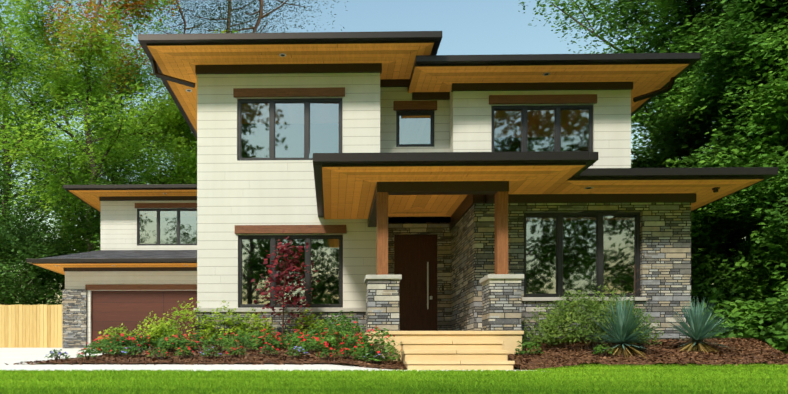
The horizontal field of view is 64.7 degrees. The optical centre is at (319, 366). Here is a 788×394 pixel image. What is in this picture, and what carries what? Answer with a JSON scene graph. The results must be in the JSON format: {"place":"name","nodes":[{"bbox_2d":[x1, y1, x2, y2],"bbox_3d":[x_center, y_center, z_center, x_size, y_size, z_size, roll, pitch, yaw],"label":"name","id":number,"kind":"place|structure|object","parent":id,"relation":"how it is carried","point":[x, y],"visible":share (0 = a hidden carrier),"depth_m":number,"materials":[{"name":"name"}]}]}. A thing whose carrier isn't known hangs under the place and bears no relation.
{"place":"outdoors","nodes":[
{"label":"outdoors","id":0,"kind":"place"},
{"bbox_2d":[101,200,196,249],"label":"house wing","id":1,"kind":"structure","parent":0,"point":[118,225],"depth_m":22.36,"materials":[{"name":"wood"}]},
{"bbox_2d":[63,184,196,212],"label":"wing roof","id":2,"kind":"structure","parent":1,"relation":"on","point":[89,195],"depth_m":21.70,"materials":[{"name":"wood"}]},
{"bbox_2d":[99,196,196,200],"bbox_3d":[-5.130,-6.093,22.327,5.707,0.148,0.090,0,0,1],"label":"trim board","id":3,"kind":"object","parent":1,"relation":"attached to","point":[149,198],"depth_m":22.31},
{"bbox_2d":[135,203,196,207],"bbox_3d":[-5.510,-5.834,22.325,2.362,0.176,0.090,0,0,1],"label":"window header","id":4,"kind":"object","parent":1,"relation":"attached to","point":[165,205],"depth_m":22.28},
{"bbox_2d":[137,208,196,245],"bbox_3d":[-5.499,-5.065,22.402,2.259,1.347,0.055,0,0,1],"label":"wing window","id":5,"kind":"structure","parent":1,"relation":"attached to","point":[166,226],"depth_m":22.40,"materials":[{"name":"black"}]},
{"bbox_2d":[197,73,379,307],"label":"exterior wall","id":6,"kind":"structure","parent":0,"point":[232,191],"depth_m":12.44,"materials":[{"name":"wood"}]},
{"bbox_2d":[194,308,365,342],"bbox_3d":[-0.645,-0.553,12.389,3.758,1.245,0.138,0,0,1],"label":"stone base","id":7,"kind":"object","parent":6,"relation":"attached to","point":[359,314],"visible":0.29,"depth_m":12.35,"materials":[{"name":"stone"}]},
{"bbox_2d":[195,63,381,74],"bbox_3d":[-0.623,-6.002,12.434,3.760,0.173,0.090,0,0,1],"label":"band","id":8,"kind":"object","parent":6,"relation":"attached to","point":[294,68],"visible":1,"depth_m":12.39,"materials":[{"name":"wood"}]},
{"bbox_2d":[233,87,344,97],"bbox_3d":[-0.607,-5.522,12.424,2.250,0.167,0.090,0,0,1],"label":"header","id":9,"kind":"object","parent":6,"relation":"attached to","point":[290,92],"visible":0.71,"depth_m":12.38,"materials":[{"name":"brown wood"}]},
{"bbox_2d":[237,98,341,160],"bbox_3d":[-0.597,-4.797,12.501,2.140,1.267,0.055,0,0,1],"label":"window","id":10,"kind":"structure","parent":6,"relation":"attached to","point":[290,129],"depth_m":12.50,"materials":[{"name":"black"}]},
{"bbox_2d":[138,31,441,138],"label":"roof","id":11,"kind":"structure","parent":6,"relation":"on","point":[181,56],"depth_m":11.87,"materials":[{"name":"brown"}]},
{"bbox_2d":[238,235,342,307],"bbox_3d":[-0.585,-1.926,12.501,2.132,1.475,0.055,0,0,1],"label":"window","id":12,"kind":"structure","parent":6,"relation":"attached to","point":[325,280],"depth_m":12.50,"materials":[{"name":"black"}]},
{"bbox_2d":[235,225,345,233],"bbox_3d":[-0.582,-2.764,12.423,2.250,0.167,0.090,0,0,1],"label":"header","id":13,"kind":"object","parent":6,"relation":"attached to","point":[290,229],"visible":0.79,"depth_m":12.38,"materials":[{"name":"brown wood"}]},
{"bbox_2d":[151,60,676,101],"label":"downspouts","id":14,"kind":"object","parent":6,"relation":"attached to","point":[192,84],"visible":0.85,"depth_m":12.39,"materials":[{"name":"brown metal"}]},
{"bbox_2d":[0,0,751,304],"label":"sky","id":15,"kind":"structure","parent":0,"point":[468,27],"materials":[{"name":"blue"}]},
{"bbox_2d":[377,192,387,274],"bbox_3d":[1.023,-2.128,9.983,0.175,1.355,0.175,0,0,1],"label":"porch post","id":16,"kind":"object","parent":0,"point":[382,233],"visible":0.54,"depth_m":9.90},
{"bbox_2d":[0,351,787,393],"bbox_3d":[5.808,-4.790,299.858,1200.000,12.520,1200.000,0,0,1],"label":"lawn","id":17,"kind":"structure","parent":0,"point":[347,364],"depth_m":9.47,"materials":[{"name":"green plant"}]},
{"bbox_2d":[0,304,61,347],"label":"fence","id":18,"kind":"object","parent":17,"relation":"on","point":[30,326],"visible":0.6,"depth_m":24.65,"materials":[{"name":"wood"}]},
{"bbox_2d":[0,113,68,301],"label":"tree","id":19,"kind":"object","parent":17,"relation":"on","point":[1,165],"visible":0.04,"depth_m":51.43,"materials":[{"name":"green plant"}]},
{"bbox_2d":[0,166,75,304],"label":"tree","id":20,"kind":"object","parent":17,"relation":"on","point":[36,206],"visible":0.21,"depth_m":30.57,"materials":[{"name":"green plant"}]},
{"bbox_2d":[0,204,81,304],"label":"tree","id":21,"kind":"object","parent":17,"relation":"on","point":[29,246],"visible":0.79,"depth_m":26.81,"materials":[{"name":"green plant"}]},
{"bbox_2d":[0,348,102,363],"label":"concrete driveway","id":22,"kind":"structure","parent":17,"relation":"on","point":[12,355],"depth_m":13.97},
{"bbox_2d":[0,0,124,303],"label":"tree","id":23,"kind":"object","parent":17,"relation":"on","point":[24,95],"visible":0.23,"depth_m":39.92,"materials":[{"name":"green plant"}]},
{"bbox_2d":[2,0,153,280],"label":"tree","id":24,"kind":"object","parent":17,"relation":"on","point":[69,4],"visible":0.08,"depth_m":50.27,"materials":[{"name":"green plant"}]},
{"bbox_2d":[29,148,156,255],"bbox_3d":[-9.161,-5.354,29.182,7.133,9.636,8.151,0,0,40],"label":"tree","id":25,"kind":"object","parent":17,"relation":"on","point":[84,224],"visible":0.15,"depth_m":27.97,"materials":[{"name":"green plant"}]},
{"bbox_2d":[0,0,195,228],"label":"tree","id":26,"kind":"object","parent":17,"relation":"on","point":[136,79],"visible":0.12,"depth_m":41.84,"materials":[{"name":"green plant"}]},
{"bbox_2d":[2,91,193,267],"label":"tree","id":27,"kind":"object","parent":17,"relation":"on","point":[77,155],"visible":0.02,"depth_m":49.87,"materials":[{"name":"green plant"}]},
{"bbox_2d":[0,0,196,253],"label":"tree","id":28,"kind":"object","parent":17,"relation":"on","point":[92,52],"visible":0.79,"depth_m":28.36,"materials":[{"name":"green plant"}]},
{"bbox_2d":[65,271,196,347],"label":"house garage","id":29,"kind":"structure","parent":17,"relation":"on","point":[128,309],"depth_m":20.91,"materials":[{"name":"wood"}]},
{"bbox_2d":[62,289,86,347],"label":"stone pillar","id":30,"kind":"structure","parent":29,"relation":"on","point":[74,318],"depth_m":20.79,"materials":[{"name":"stone"}]},
{"bbox_2d":[26,250,196,274],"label":"garage roof","id":31,"kind":"structure","parent":29,"relation":"on","point":[140,258],"depth_m":20.45,"materials":[{"name":"grey"}]},
{"bbox_2d":[63,267,196,271],"bbox_3d":[-5.487,-3.290,20.834,6.361,0.128,0.090,0,0,1],"label":"trim board","id":32,"kind":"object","parent":29,"relation":"attached to","point":[131,269],"depth_m":20.81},
{"bbox_2d":[85,284,196,289],"bbox_3d":[-5.110,-2.683,20.817,5.607,0.180,0.090,0,0,1],"label":"garage door header","id":33,"kind":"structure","parent":29,"relation":"attached to","point":[145,287],"depth_m":20.79,"materials":[{"name":"brown wood"}]},
{"bbox_2d":[101,29,196,183],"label":"tree","id":34,"kind":"object","parent":17,"relation":"on","point":[138,164],"depth_m":40.19,"materials":[{"name":"green plant"}]},
{"bbox_2d":[106,28,240,184],"bbox_3d":[-5.860,-9.984,35.978,11.873,18.771,12.966,0,0,1],"label":"tree","id":35,"kind":"object","parent":17,"relation":"on","point":[184,149],"visible":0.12,"depth_m":32.29,"materials":[{"name":"plant"}]},
{"bbox_2d":[127,0,231,171],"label":"tree","id":36,"kind":"object","parent":17,"relation":"on","point":[181,13],"visible":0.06,"depth_m":55.10,"materials":[{"name":"green plant"}]},
{"bbox_2d":[24,343,406,367],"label":"bed mulch","id":37,"kind":"object","parent":17,"relation":"on","point":[110,358],"visible":0.21,"depth_m":9.19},
{"bbox_2d":[44,349,69,363],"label":"plant","id":38,"kind":"object","parent":37,"relation":"on","point":[56,354],"visible":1,"depth_m":9.47,"materials":[{"name":"white"}]},
{"bbox_2d":[77,348,97,363],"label":"plant","id":39,"kind":"object","parent":37,"relation":"on","point":[85,353],"visible":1,"depth_m":9.32,"materials":[{"name":"green"}]},
{"bbox_2d":[84,340,123,355],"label":"flower shrub","id":40,"kind":"object","parent":37,"relation":"on","point":[100,344],"visible":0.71,"depth_m":9.79,"materials":[{"name":"green plant"}]},
{"bbox_2d":[83,336,124,354],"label":"flower shrub","id":41,"kind":"object","parent":37,"relation":"on","point":[110,340],"visible":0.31,"depth_m":10.17,"materials":[{"name":"green plant"}]},
{"bbox_2d":[98,323,135,351],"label":"yellow shrub","id":42,"kind":"object","parent":37,"relation":"on","point":[117,329],"visible":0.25,"depth_m":11.65,"materials":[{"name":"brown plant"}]},
{"bbox_2d":[107,333,139,350],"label":"flower shrub","id":43,"kind":"object","parent":37,"relation":"on","point":[122,338],"visible":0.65,"depth_m":10.14,"materials":[{"name":"green plant"}]},
{"bbox_2d":[121,346,143,356],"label":"plant","id":44,"kind":"object","parent":37,"relation":"on","point":[133,353],"visible":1,"depth_m":9.47,"materials":[{"name":"green"}]},
{"bbox_2d":[133,311,177,346],"bbox_3d":[-3.215,-0.678,12.093,1.045,0.803,0.882,0,0,1],"label":"yellow shrub","id":45,"kind":"object","parent":37,"relation":"on","point":[151,325],"visible":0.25,"depth_m":12.01,"materials":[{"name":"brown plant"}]},
{"bbox_2d":[146,348,168,358],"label":"plant","id":46,"kind":"object","parent":37,"relation":"on","point":[151,354],"visible":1,"depth_m":9.22,"materials":[{"name":"green"}]},
{"bbox_2d":[144,322,180,345],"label":"yellow shrub","id":47,"kind":"object","parent":37,"relation":"on","point":[158,330],"visible":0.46,"depth_m":11.38,"materials":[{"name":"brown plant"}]},
{"bbox_2d":[155,337,183,352],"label":"flower shrub","id":48,"kind":"object","parent":37,"relation":"on","point":[163,342],"visible":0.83,"depth_m":10.13,"materials":[{"name":"green plant"}]},
{"bbox_2d":[157,334,198,348],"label":"flower shrub","id":49,"kind":"object","parent":37,"relation":"on","point":[186,340],"visible":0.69,"depth_m":10.33,"materials":[{"name":"green plant"}]},
{"bbox_2d":[174,346,193,357],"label":"plant","id":50,"kind":"object","parent":37,"relation":"on","point":[182,352],"visible":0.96,"depth_m":9.35,"materials":[{"name":"green"}]},
{"bbox_2d":[161,298,217,342],"bbox_3d":[-2.531,-0.863,11.990,1.160,0.984,0.974,0,0,1],"label":"yellow shrub","id":51,"kind":"object","parent":37,"relation":"on","point":[184,316],"visible":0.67,"depth_m":11.95,"materials":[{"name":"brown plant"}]},
{"bbox_2d":[183,331,210,345],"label":"flower shrub","id":52,"kind":"object","parent":37,"relation":"on","point":[194,334],"visible":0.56,"depth_m":11.39,"materials":[{"name":"green plant"}]},
{"bbox_2d":[200,347,223,358],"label":"plant","id":53,"kind":"object","parent":37,"relation":"on","point":[208,353],"visible":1,"depth_m":9.29,"materials":[{"name":"green"}]},
{"bbox_2d":[201,333,235,351],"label":"flower shrub","id":54,"kind":"object","parent":37,"relation":"on","point":[213,344],"visible":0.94,"depth_m":10.23,"materials":[{"name":"green plant"}]},
{"bbox_2d":[197,300,249,342],"bbox_3d":[-1.848,-0.839,12.047,0.905,0.925,0.915,0,0,-43],"label":"yellow shrub","id":55,"kind":"object","parent":37,"relation":"on","point":[225,325],"visible":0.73,"depth_m":11.96,"materials":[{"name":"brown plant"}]},
{"bbox_2d":[226,345,246,356],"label":"plant","id":56,"kind":"object","parent":37,"relation":"on","point":[234,351],"visible":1,"depth_m":9.42,"materials":[{"name":"green"}]},
{"bbox_2d":[222,334,257,350],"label":"flower shrub","id":57,"kind":"object","parent":37,"relation":"on","point":[249,342],"visible":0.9,"depth_m":10.22,"materials":[{"name":"green plant"}]},
{"bbox_2d":[236,307,275,339],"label":"yellow shrub","id":58,"kind":"object","parent":37,"relation":"on","point":[257,323],"visible":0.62,"depth_m":11.97,"materials":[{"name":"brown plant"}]},
{"bbox_2d":[252,335,282,347],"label":"flower shrub","id":59,"kind":"object","parent":37,"relation":"on","point":[277,343],"visible":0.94,"depth_m":10.62,"materials":[{"name":"green plant"}]},
{"bbox_2d":[259,344,279,355],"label":"plant","id":60,"kind":"object","parent":37,"relation":"on","point":[268,347],"visible":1,"depth_m":9.50,"materials":[{"name":"green"}]},
{"bbox_2d":[251,230,317,334],"bbox_3d":[-0.734,-1.454,11.679,1.237,2.232,1.064,0,0,33],"label":"red maple sapling","id":61,"kind":"object","parent":37,"relation":"on","point":[284,250],"visible":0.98,"depth_m":11.61,"materials":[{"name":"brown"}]},
{"bbox_2d":[285,346,308,357],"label":"plant","id":62,"kind":"object","parent":37,"relation":"on","point":[297,354],"visible":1,"depth_m":9.29,"materials":[{"name":"green"}]},
{"bbox_2d":[287,334,320,350],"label":"flower shrub","id":63,"kind":"object","parent":37,"relation":"on","point":[301,339],"visible":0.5,"depth_m":10.36,"materials":[{"name":"green plant"}]},
{"bbox_2d":[285,307,326,341],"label":"yellow shrub","id":64,"kind":"object","parent":37,"relation":"on","point":[307,322],"visible":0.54,"depth_m":11.94,"materials":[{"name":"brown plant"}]},
{"bbox_2d":[294,338,328,352],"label":"flower shrub","id":65,"kind":"object","parent":37,"relation":"on","point":[303,343],"visible":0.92,"depth_m":9.92,"materials":[{"name":"green plant"}]},
{"bbox_2d":[316,347,337,359],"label":"plant","id":66,"kind":"object","parent":37,"relation":"on","point":[326,353],"visible":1,"depth_m":9.14,"materials":[{"name":"green"}]},
{"bbox_2d":[307,314,353,345],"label":"shrub","id":67,"kind":"object","parent":37,"relation":"on","point":[329,321],"visible":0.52,"depth_m":11.04,"materials":[{"name":"green plant"}]},
{"bbox_2d":[315,329,345,350],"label":"flower shrub","id":68,"kind":"object","parent":37,"relation":"on","point":[327,334],"visible":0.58,"depth_m":10.27,"materials":[{"name":"green plant"}]},
{"bbox_2d":[320,315,363,350],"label":"shrub","id":69,"kind":"object","parent":37,"relation":"on","point":[350,339],"visible":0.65,"depth_m":10.12,"materials":[{"name":"green plant"}]},
{"bbox_2d":[328,310,365,335],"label":"yellow shrub","id":70,"kind":"object","parent":37,"relation":"on","point":[347,319],"visible":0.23,"depth_m":11.84,"materials":[{"name":"green plant"}]},
{"bbox_2d":[354,327,402,361],"bbox_3d":[0.881,-0.301,9.376,0.760,0.619,0.788,0,0,1],"label":"shrub","id":71,"kind":"object","parent":37,"relation":"on","point":[369,346],"visible":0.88,"depth_m":9.30,"materials":[{"name":"green plant"}]},
{"bbox_2d":[133,0,313,91],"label":"tree","id":72,"kind":"object","parent":17,"relation":"on","point":[229,15],"visible":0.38,"depth_m":45.63,"materials":[{"name":"green plant"}]},
{"bbox_2d":[159,0,347,33],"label":"tree","id":73,"kind":"object","parent":17,"relation":"on","point":[261,5],"visible":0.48,"depth_m":39.98,"materials":[{"name":"plant"}]},
{"bbox_2d":[0,364,533,370],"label":"concrete walkway","id":74,"kind":"structure","parent":17,"relation":"on","point":[194,367],"depth_m":8.50,"materials":[{"name":"concrete"}]},
{"bbox_2d":[5,337,787,369],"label":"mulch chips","id":75,"kind":"object","parent":17,"relation":"on","point":[758,344],"visible":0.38,"depth_m":9.30,"materials":[{"name":"wood"}]},
{"bbox_2d":[363,331,523,369],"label":"porch steps","id":76,"kind":"structure","parent":17,"relation":"on","point":[458,350],"depth_m":9.39,"materials":[{"name":"wood"}]},
{"bbox_2d":[364,275,401,342],"bbox_3d":[1.023,-0.856,9.995,0.570,1.190,0.570,0,0,1],"label":"pier stone","id":77,"kind":"object","parent":76,"relation":"on","point":[382,301],"visible":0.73,"depth_m":9.75,"materials":[{"name":"stone"}]},
{"bbox_2d":[479,274,523,330],"bbox_3d":[2.943,-0.856,9.957,0.570,1.190,0.570,0,0,1],"label":"pier stone","id":78,"kind":"object","parent":76,"relation":"on","point":[501,302],"visible":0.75,"depth_m":9.71,"materials":[{"name":"stone"}]},
{"bbox_2d":[495,191,507,273],"bbox_3d":[2.942,-2.128,9.944,0.175,1.355,0.175,0,0,1],"label":"porch post","id":79,"kind":"object","parent":78,"relation":"on","point":[501,232],"visible":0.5,"depth_m":9.86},
{"bbox_2d":[368,181,508,226],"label":"porch beams","id":80,"kind":"structure","parent":79,"relation":"on","point":[489,189],"depth_m":9.88,"materials":[{"name":"wood"}]},
{"bbox_2d":[313,151,588,222],"bbox_3d":[1.960,-3.053,11.087,4.030,0.165,4.180,0,0,1],"label":"porch roof","id":81,"kind":"object","parent":80,"relation":"on","point":[345,184],"visible":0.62,"depth_m":9.52,"materials":[{"name":"brown wood"}]},
{"bbox_2d":[573,152,597,175],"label":"roof fascia","id":82,"kind":"structure","parent":81,"relation":"attached to","point":[593,157],"depth_m":9.03,"materials":[{"name":"brown metal"}]},
{"bbox_2d":[451,202,690,341],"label":"stone wall","id":83,"kind":"structure","parent":17,"relation":"on","point":[665,258],"depth_m":10.63,"materials":[{"name":"stone"}]},
{"bbox_2d":[388,217,450,330],"bbox_3d":[1.958,-1.556,12.847,1.644,3.250,0.140,0,0,1],"label":"front door","id":84,"kind":"structure","parent":83,"relation":"attached to","point":[414,248],"depth_m":12.85,"materials":[{"name":"wood"}]},
{"bbox_2d":[449,193,695,229],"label":"beam","id":85,"kind":"structure","parent":83,"relation":"on","point":[596,198],"depth_m":10.59,"materials":[{"name":"wood"}]},
{"bbox_2d":[524,212,639,296],"bbox_3d":[4.555,-1.938,10.737,2.038,1.487,0.055,0,0,1],"label":"window","id":86,"kind":"structure","parent":83,"relation":"attached to","point":[588,252],"depth_m":10.74,"materials":[{"name":"black"}]},
{"bbox_2d":[522,297,645,300],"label":"stone sill","id":87,"kind":"structure","parent":83,"relation":"attached to","point":[561,298],"depth_m":10.58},
{"bbox_2d":[550,167,777,211],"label":"roof","id":88,"kind":"structure","parent":83,"relation":"on","point":[701,183],"depth_m":9.88,"materials":[{"name":"brown"}]},
{"bbox_2d":[532,0,697,288],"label":"tree","id":89,"kind":"object","parent":17,"relation":"on","point":[586,6],"visible":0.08,"depth_m":31.71,"materials":[{"name":"green plant"}]},
{"bbox_2d":[518,0,748,287],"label":"tree foliage","id":90,"kind":"object","parent":17,"relation":"on","point":[557,5],"visible":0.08,"depth_m":23.07,"materials":[{"name":"green plant"}]},
{"bbox_2d":[508,338,787,368],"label":"bed mulch","id":91,"kind":"object","parent":17,"relation":"on","point":[571,360],"visible":0.29,"depth_m":8.98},
{"bbox_2d":[515,339,542,355],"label":"plant","id":92,"kind":"object","parent":91,"relation":"on","point":[530,346],"visible":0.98,"depth_m":9.42,"materials":[{"name":"green plant"}]},
{"bbox_2d":[521,285,663,345],"bbox_3d":[4.248,-0.779,9.822,1.988,1.032,1.800,0,0,38],"label":"bush","id":93,"kind":"object","parent":91,"relation":"on","point":[555,327],"visible":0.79,"depth_m":9.57,"materials":[{"name":"green"}]},
{"bbox_2d":[579,296,663,364],"bbox_3d":[4.532,-0.366,9.153,1.421,1.460,1.434,0,0,39],"label":"yucca","id":94,"kind":"object","parent":91,"relation":"on","point":[624,327],"visible":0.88,"depth_m":9.02,"materials":[{"name":"green"}]},
{"bbox_2d":[659,297,747,363],"bbox_3d":[5.760,-0.396,9.393,1.330,1.410,1.335,0,0,-32],"label":"yucca","id":95,"kind":"object","parent":91,"relation":"on","point":[700,324],"visible":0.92,"depth_m":9.29,"materials":[{"name":"green"}]},
{"bbox_2d":[573,0,746,281],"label":"tree","id":96,"kind":"object","parent":17,"relation":"on","point":[631,6],"visible":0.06,"depth_m":16.73,"materials":[{"name":"green plant"}]},
{"bbox_2d":[631,0,763,336],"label":"tree","id":97,"kind":"object","parent":17,"relation":"on","point":[702,229],"visible":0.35,"depth_m":13.70,"materials":[{"name":"green plant"}]},
{"bbox_2d":[634,55,773,270],"bbox_3d":[10.341,-4.228,13.914,6.022,7.720,5.515,0,0,1],"label":"tree","id":98,"kind":"object","parent":17,"relation":"on","point":[706,137],"visible":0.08,"depth_m":13.81,"materials":[{"name":"green plant"}]},
{"bbox_2d":[662,0,787,342],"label":"vine tree","id":99,"kind":"object","parent":17,"relation":"on","point":[718,85],"visible":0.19,"depth_m":12.20,"materials":[{"name":"green plant"}]},
{"bbox_2d":[702,0,752,329],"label":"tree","id":100,"kind":"object","parent":17,"relation":"on","point":[733,244],"visible":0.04,"depth_m":14.63,"materials":[{"name":"green plant"}]},
{"bbox_2d":[631,0,767,319],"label":"ivy tree","id":101,"kind":"object","parent":100,"relation":"attached to","point":[713,15],"visible":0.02,"depth_m":14.62,"materials":[{"name":"green plant"}]},
{"bbox_2d":[691,263,764,337],"bbox_3d":[7.637,-1.158,12.588,2.550,1.984,2.751,0,0,42],"label":"bush","id":102,"kind":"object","parent":17,"relation":"on","point":[711,290],"depth_m":11.69,"materials":[{"name":"green"}]},
{"bbox_2d":[688,0,787,350],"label":"tree","id":103,"kind":"object","parent":17,"relation":"on","point":[764,48],"visible":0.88,"depth_m":11.49,"materials":[{"name":"green plant"}]},
{"bbox_2d":[710,283,787,349],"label":"ivy bank","id":104,"kind":"structure","parent":17,"relation":"on","point":[780,335],"depth_m":10.78,"materials":[{"name":"plant"}]},
{"bbox_2d":[380,87,449,152],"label":"house wall","id":105,"kind":"structure","parent":0,"point":[389,96],"depth_m":13.08,"materials":[{"name":"wood"}]},
{"bbox_2d":[396,111,433,146],"bbox_3d":[2.043,-5.055,13.148,0.822,0.773,0.055,0,0,1],"label":"window","id":106,"kind":"structure","parent":105,"relation":"attached to","point":[414,128],"depth_m":13.15,"materials":[{"name":"black"}]},
{"bbox_2d":[380,79,449,99],"bbox_3d":[2.002,-5.875,13.081,1.519,0.428,0.090,0,0,1],"label":"band","id":107,"kind":"object","parent":105,"relation":"attached to","point":[415,95],"visible":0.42,"depth_m":13.04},
{"bbox_2d":[393,100,436,110],"bbox_3d":[2.036,-5.535,13.071,0.920,0.187,0.090,0,0,1],"label":"header","id":108,"kind":"object","parent":105,"relation":"attached to","point":[429,105],"visible":0.81,"depth_m":13.03,"materials":[{"name":"brown wood"}]},
{"bbox_2d":[427,262,443,308],"bbox_3d":[2.411,-1.683,12.798,0.341,0.976,0.100,0,0,1],"label":"door handle","id":109,"kind":"object","parent":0,"point":[428,286],"visible":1,"depth_m":12.77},
{"bbox_2d":[450,90,630,167],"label":"house block","id":110,"kind":"structure","parent":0,"point":[470,121],"depth_m":12.62,"materials":[{"name":"wood"}]},
{"bbox_2d":[491,105,592,165],"bbox_3d":[4.580,-4.742,12.697,2.094,1.260,0.055,0,0,1],"label":"window","id":111,"kind":"structure","parent":110,"relation":"attached to","point":[541,128],"depth_m":12.70,"materials":[{"name":"black"}]},
{"bbox_2d":[451,82,632,91],"bbox_3d":[4.564,-5.734,12.630,3.678,0.148,0.090,0,0,1],"label":"band","id":112,"kind":"object","parent":110,"relation":"attached to","point":[538,86],"visible":1,"depth_m":12.59,"materials":[{"name":"wood"}]},
{"bbox_2d":[489,94,596,103],"bbox_3d":[4.576,-5.469,12.619,2.193,0.171,0.090,0,0,1],"label":"header","id":113,"kind":"object","parent":110,"relation":"attached to","point":[550,99],"visible":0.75,"depth_m":12.58,"materials":[{"name":"brown wood"}]},
{"bbox_2d":[408,53,700,115],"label":"roof","id":114,"kind":"structure","parent":110,"relation":"on","point":[644,73],"depth_m":12.04,"materials":[{"name":"brown"}]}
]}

